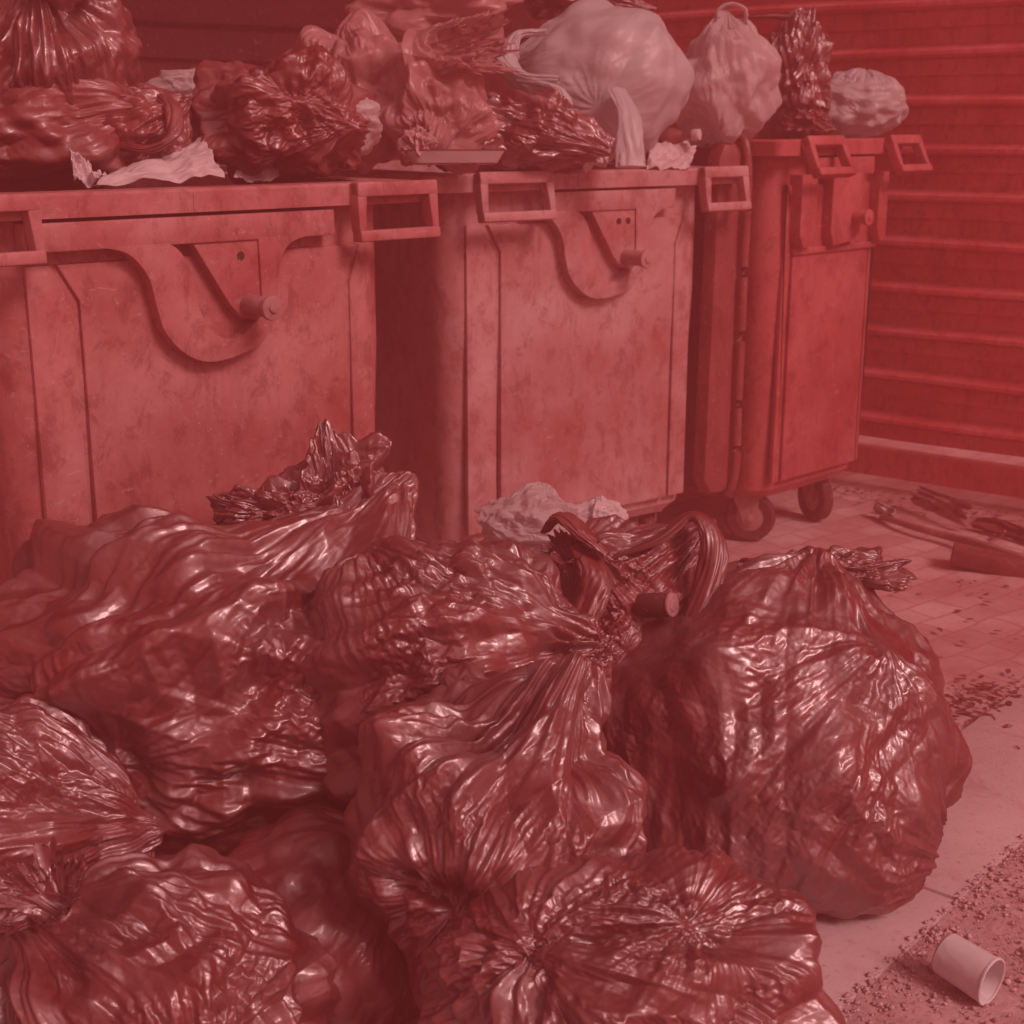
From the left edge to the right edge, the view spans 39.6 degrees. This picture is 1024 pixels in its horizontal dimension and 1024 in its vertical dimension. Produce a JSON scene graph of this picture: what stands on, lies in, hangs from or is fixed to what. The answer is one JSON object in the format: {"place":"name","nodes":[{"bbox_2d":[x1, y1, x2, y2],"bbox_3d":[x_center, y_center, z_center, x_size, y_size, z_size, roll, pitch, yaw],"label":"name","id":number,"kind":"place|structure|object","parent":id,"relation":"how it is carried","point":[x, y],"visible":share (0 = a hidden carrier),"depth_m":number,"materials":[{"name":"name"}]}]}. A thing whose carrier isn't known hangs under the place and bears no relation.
{"place":"outdoors","nodes":[
{"label":"outdoors","id":0,"kind":"place"},
{"bbox_2d":[410,435,1023,1023],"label":"pavement","id":1,"kind":"structure","parent":0,"point":[990,633],"depth_m":4.50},
{"bbox_2d":[0,694,164,937],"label":"rubbish bag","id":2,"kind":"object","parent":1,"relation":"on","point":[65,779],"visible":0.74,"depth_m":2.05,"materials":[{"name":"black plastic"}]},
{"bbox_2d":[0,834,341,1023],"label":"rubbish bag","id":3,"kind":"object","parent":1,"relation":"on","point":[193,933],"visible":1,"depth_m":1.78,"materials":[{"name":"black plastic"}]},
{"bbox_2d":[0,419,418,857],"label":"rubbish bag","id":4,"kind":"object","parent":1,"relation":"on","point":[162,653],"visible":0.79,"depth_m":2.17,"materials":[{"name":"black plastic"}]},
{"bbox_2d":[0,171,440,582],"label":"communal bin","id":5,"kind":"object","parent":1,"relation":"on","point":[188,346],"visible":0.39,"depth_m":2.80,"materials":[{"name":"plastic"}]},
{"bbox_2d":[0,77,134,191],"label":"rubbish bag","id":6,"kind":"object","parent":5,"relation":"on","point":[43,129],"visible":0.56,"depth_m":2.81,"materials":[{"name":"black plastic"}]},
{"bbox_2d":[0,0,143,105],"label":"rubbish bag","id":7,"kind":"object","parent":6,"relation":"on","point":[64,44],"visible":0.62,"depth_m":2.81,"materials":[{"name":"black plastic"}]},
{"bbox_2d":[102,82,193,165],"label":"rubbish bag","id":8,"kind":"object","parent":5,"relation":"on","point":[153,122],"visible":0.65,"depth_m":2.89,"materials":[{"name":"black plastic"}]},
{"bbox_2d":[146,68,194,93],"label":"carrier bag","id":9,"kind":"object","parent":8,"relation":"on","point":[180,81],"visible":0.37,"depth_m":3.20,"materials":[{"name":"white plastic"}]},
{"bbox_2d":[93,134,224,187],"bbox_3d":[-0.720,-0.712,2.881,0.255,0.101,0.179,-4,16,-16],"label":"plastic sheet","id":10,"kind":"object","parent":5,"relation":"on","point":[195,158],"visible":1,"depth_m":2.87,"materials":[{"name":"plastic"}]},
{"bbox_2d":[69,149,106,188],"bbox_3d":[-0.838,-0.672,2.784,0.056,0.075,0.097,-11,19,-35],"label":"paper strip","id":11,"kind":"object","parent":10,"relation":"on","point":[85,174],"visible":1,"depth_m":2.78,"materials":[{"name":"white paper"}]},
{"bbox_2d":[234,168,278,182],"bbox_3d":[-0.551,-0.733,3.039,0.098,0.055,0.108,-4,16,-15],"label":"paper scrap","id":12,"kind":"object","parent":5,"relation":"on","point":[265,174],"visible":0.55,"depth_m":3.02,"materials":[{"name":"paper"}]},
{"bbox_2d":[190,45,373,184],"bbox_3d":[-0.513,-0.836,3.052,0.421,0.314,0.350,0,15,0],"label":"rubbish bag","id":13,"kind":"object","parent":5,"relation":"on","point":[295,116],"visible":0.91,"depth_m":2.95,"materials":[{"name":"black plastic"}]},
{"bbox_2d":[356,97,382,157],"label":"carrier bag","id":14,"kind":"object","parent":13,"relation":"on","point":[367,109],"visible":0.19,"depth_m":3.10,"materials":[{"name":"white plastic"}]},
{"bbox_2d":[226,804,419,1023],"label":"rubbish bag","id":15,"kind":"object","parent":1,"relation":"on","point":[298,859],"visible":0.41,"depth_m":1.98,"materials":[{"name":"black plastic"}]},
{"bbox_2d":[296,535,621,805],"bbox_3d":[-0.097,0.290,2.276,0.535,0.533,0.484,0,15,0],"label":"rubbish bag","id":16,"kind":"object","parent":15,"relation":"on","point":[397,619],"visible":0.64,"depth_m":2.12,"materials":[{"name":"black plastic"}]},
{"bbox_2d":[121,0,550,162],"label":"boarded wall","id":17,"kind":"structure","parent":1,"relation":"on","point":[180,34],"depth_m":4.64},
{"bbox_2d":[216,133,752,542],"bbox_3d":[-0.094,-0.509,4.358,1.138,1.283,1.332,-11,19,-35],"label":"communal bin","id":18,"kind":"object","parent":1,"relation":"on","point":[567,335],"visible":0.63,"depth_m":3.86,"materials":[{"name":"plastic"}]},
{"bbox_2d":[284,8,403,173],"bbox_3d":[-0.389,-1.048,3.538,0.409,0.400,0.304,-4,16,-16],"label":"clear sack","id":19,"kind":"object","parent":18,"relation":"on","point":[363,46],"visible":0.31,"depth_m":3.46,"materials":[{"name":"clear plastic"}]},
{"bbox_2d":[345,0,523,58],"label":"clear sack","id":20,"kind":"object","parent":19,"relation":"on","point":[399,18],"visible":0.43,"depth_m":3.63,"materials":[{"name":"plastic"}]},
{"bbox_2d":[435,165,447,171],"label":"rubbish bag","id":21,"kind":"object","parent":18,"relation":"on","point":[442,168],"visible":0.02,"depth_m":3.67,"materials":[{"name":"black plastic"}]},
{"bbox_2d":[374,7,523,174],"bbox_3d":[-0.152,-1.003,3.394,0.367,0.386,0.223,4,16,13],"label":"clear sack","id":22,"kind":"object","parent":18,"relation":"on","point":[435,87],"visible":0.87,"depth_m":3.34,"materials":[{"name":"clear plastic"}]},
{"bbox_2d":[406,149,503,164],"bbox_3d":[-0.139,-0.838,3.358,0.230,0.039,0.140,-2,15,-8],"label":"foam tray","id":23,"kind":"object","parent":22,"relation":"on","point":[457,156],"visible":0.87,"depth_m":3.30,"materials":[{"name":"plastic"}]},
{"bbox_2d":[396,124,438,165],"bbox_3d":[-0.217,-0.851,3.297,0.082,0.096,0.074,14,21,42],"label":"foil ball","id":24,"kind":"object","parent":23,"relation":"on","point":[416,138],"visible":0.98,"depth_m":3.28,"materials":[{"name":"metal"}]},
{"bbox_2d":[474,89,611,172],"bbox_3d":[0.032,-0.959,3.623,0.440,0.227,0.323,0,15,0],"label":"rubbish bag","id":25,"kind":"object","parent":18,"relation":"on","point":[550,130],"visible":0.67,"depth_m":3.52,"materials":[{"name":"black plastic"}]},
{"bbox_2d":[574,138,615,172],"bbox_3d":[0.204,-0.916,3.621,0.126,0.102,0.076,0,15,0],"label":"crumpled paper","id":26,"kind":"object","parent":25,"relation":"on","point":[598,161],"visible":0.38,"depth_m":3.61,"materials":[{"name":"white paper"}]},
{"bbox_2d":[495,0,694,167],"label":"carrier bag","id":27,"kind":"object","parent":18,"relation":"on","point":[625,76],"visible":0.81,"depth_m":3.70,"materials":[{"name":"white plastic"}]},
{"bbox_2d":[522,0,656,19],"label":"rubbish bag","id":28,"kind":"object","parent":27,"relation":"on","point":[543,9],"visible":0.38,"depth_m":3.96,"materials":[{"name":"black plastic"}]},
{"bbox_2d":[646,140,696,170],"bbox_3d":[0.434,-0.983,3.921,0.219,0.083,0.085,-10,18,-33],"label":"paper sheet","id":29,"kind":"object","parent":18,"relation":"on","point":[666,155],"visible":0.98,"depth_m":3.91,"materials":[{"name":"white paper"}]},
{"bbox_2d":[657,127,701,143],"bbox_3d":[0.449,-1.037,3.941,0.158,0.056,0.052,9,18,30],"label":"bottle","id":30,"kind":"object","parent":18,"relation":"on","point":[671,135],"visible":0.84,"depth_m":3.92,"materials":[{"name":"plastic"}]},
{"bbox_2d":[676,2,781,147],"bbox_3d":[0.610,-1.245,4.095,0.315,0.424,0.272,-11,19,-35],"label":"carrier bag","id":31,"kind":"object","parent":18,"relation":"on","point":[735,93],"visible":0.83,"depth_m":4.01,"materials":[{"name":"white plastic"}]},
{"bbox_2d":[344,648,647,1008],"bbox_3d":[-0.020,0.438,1.973,0.428,0.531,0.434,0,15,0],"label":"rubbish bag","id":32,"kind":"object","parent":1,"relation":"on","point":[474,782],"visible":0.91,"depth_m":1.84,"materials":[{"name":"black plastic"}]},
{"bbox_2d":[602,545,972,918],"bbox_3d":[0.459,0.351,2.547,0.711,0.572,0.663,0,15,0],"label":"rubbish bag","id":33,"kind":"object","parent":1,"relation":"on","point":[786,719],"visible":0.85,"depth_m":2.31,"materials":[{"name":"black plastic"}]},
{"bbox_2d":[539,511,728,663],"bbox_3d":[0.201,0.213,2.583,0.375,0.472,0.435,0,15,0],"label":"carrier bag","id":34,"kind":"object","parent":33,"relation":"on","point":[611,567],"visible":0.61,"depth_m":2.47,"materials":[{"name":"black plastic"}]},
{"bbox_2d":[474,481,586,557],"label":"carrier bag","id":35,"kind":"object","parent":34,"relation":"on","point":[522,514],"visible":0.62,"depth_m":2.75,"materials":[{"name":"white plastic"}]},
{"bbox_2d":[574,495,628,522],"bbox_3d":[0.178,0.013,2.947,0.128,0.101,0.092,0,15,0],"label":"crumpled paper","id":36,"kind":"object","parent":34,"relation":"on","point":[597,507],"visible":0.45,"depth_m":2.93,"materials":[{"name":"white paper"}]},
{"bbox_2d":[633,592,678,616],"bbox_3d":[0.248,0.160,2.449,0.075,0.055,0.043,11,19,34],"label":"tin can","id":37,"kind":"object","parent":33,"relation":"in","point":[655,604],"visible":1,"depth_m":2.43,"materials":[{"name":"metal"}]},
{"bbox_2d":[645,135,932,540],"bbox_3d":[0.649,-0.622,4.806,0.700,1.266,1.227,-14,21,-42],"label":"communal bin","id":38,"kind":"object","parent":1,"relation":"on","point":[818,217],"visible":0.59,"depth_m":4.37,"materials":[{"name":"red plastic"}]},
{"bbox_2d":[749,6,834,138],"bbox_3d":[0.863,-1.369,4.448,0.259,0.404,0.240,0,15,0],"label":"rubbish bag","id":39,"kind":"object","parent":38,"relation":"on","point":[801,42],"visible":0.76,"depth_m":4.37,"materials":[{"name":"black plastic"}]},
{"bbox_2d":[777,109,838,138],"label":"rubbish bag","id":40,"kind":"object","parent":38,"relation":"on","point":[798,124],"visible":0.93,"depth_m":4.30,"materials":[{"name":"plastic"}]},
{"bbox_2d":[825,68,908,137],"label":"carrier bag","id":41,"kind":"object","parent":38,"relation":"on","point":[867,103],"visible":0.81,"depth_m":4.53,"materials":[{"name":"white plastic"}]},
{"bbox_2d":[643,0,1023,498],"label":"steel fence","id":42,"kind":"object","parent":1,"relation":"on","point":[944,361],"visible":0.31,"depth_m":4.86,"materials":[{"name":"red metal"}]},
{"bbox_2d":[872,501,894,516],"bbox_3d":[1.264,-0.001,4.800,0.051,0.054,0.137,-6,16,-21],"label":"paper scrap","id":43,"kind":"object","parent":1,"relation":"on","point":[879,508],"visible":0.98,"depth_m":4.81,"materials":[{"name":"white paper"}]},
{"bbox_2d":[816,889,955,1011],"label":"kerb","id":44,"kind":"structure","parent":1,"relation":"on","point":[854,951],"depth_m":2.32,"materials":[{"name":"concrete"}]},
{"bbox_2d":[794,486,1023,749],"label":"leaf litter","id":45,"kind":"object","parent":1,"relation":"on","point":[980,701],"visible":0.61,"depth_m":3.34,"materials":[{"name":"brown plant"}]},
{"bbox_2d":[837,834,1023,1023],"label":"grit ground","id":46,"kind":"structure","parent":1,"relation":"on","point":[1003,1006],"depth_m":2.23,"materials":[{"name":"grey gravel"}]},
{"bbox_2d":[417,844,845,1023],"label":"rubbish bag","id":47,"kind":"object","parent":46,"relation":"on","point":[707,934],"visible":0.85,"depth_m":1.69,"materials":[{"name":"black plastic"}]},
{"bbox_2d":[932,934,1004,1005],"bbox_3d":[0.697,0.700,2.176,0.068,0.083,0.093,-12,19,-37],"label":"paper cup","id":48,"kind":"object","parent":46,"relation":"on","point":[972,970],"visible":1,"depth_m":2.16,"materials":[{"name":"white paper"}]},
{"bbox_2d":[910,486,972,527],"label":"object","id":49,"kind":"object","parent":1,"relation":"on","point":[950,508],"visible":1,"depth_m":4.79,"materials":[{"name":"brown wood"}]},
{"bbox_2d":[879,514,1023,557],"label":"branch","id":50,"kind":"object","parent":1,"relation":"on","point":[990,544],"visible":0.9,"depth_m":4.51,"materials":[{"name":"brown wood"}]},
{"bbox_2d":[922,685,1023,902],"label":"kerb","id":51,"kind":"structure","parent":1,"relation":"on","point":[984,825],"depth_m":2.77,"materials":[{"name":"concrete"}]},
{"bbox_2d":[950,542,1023,577],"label":"wood block","id":52,"kind":"object","parent":1,"relation":"on","point":[985,560],"depth_m":4.25,"materials":[{"name":"brown wood"}]},
{"bbox_2d":[969,517,1023,543],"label":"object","id":53,"kind":"object","parent":1,"relation":"on","point":[1015,532],"visible":0.97,"depth_m":4.63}
]}

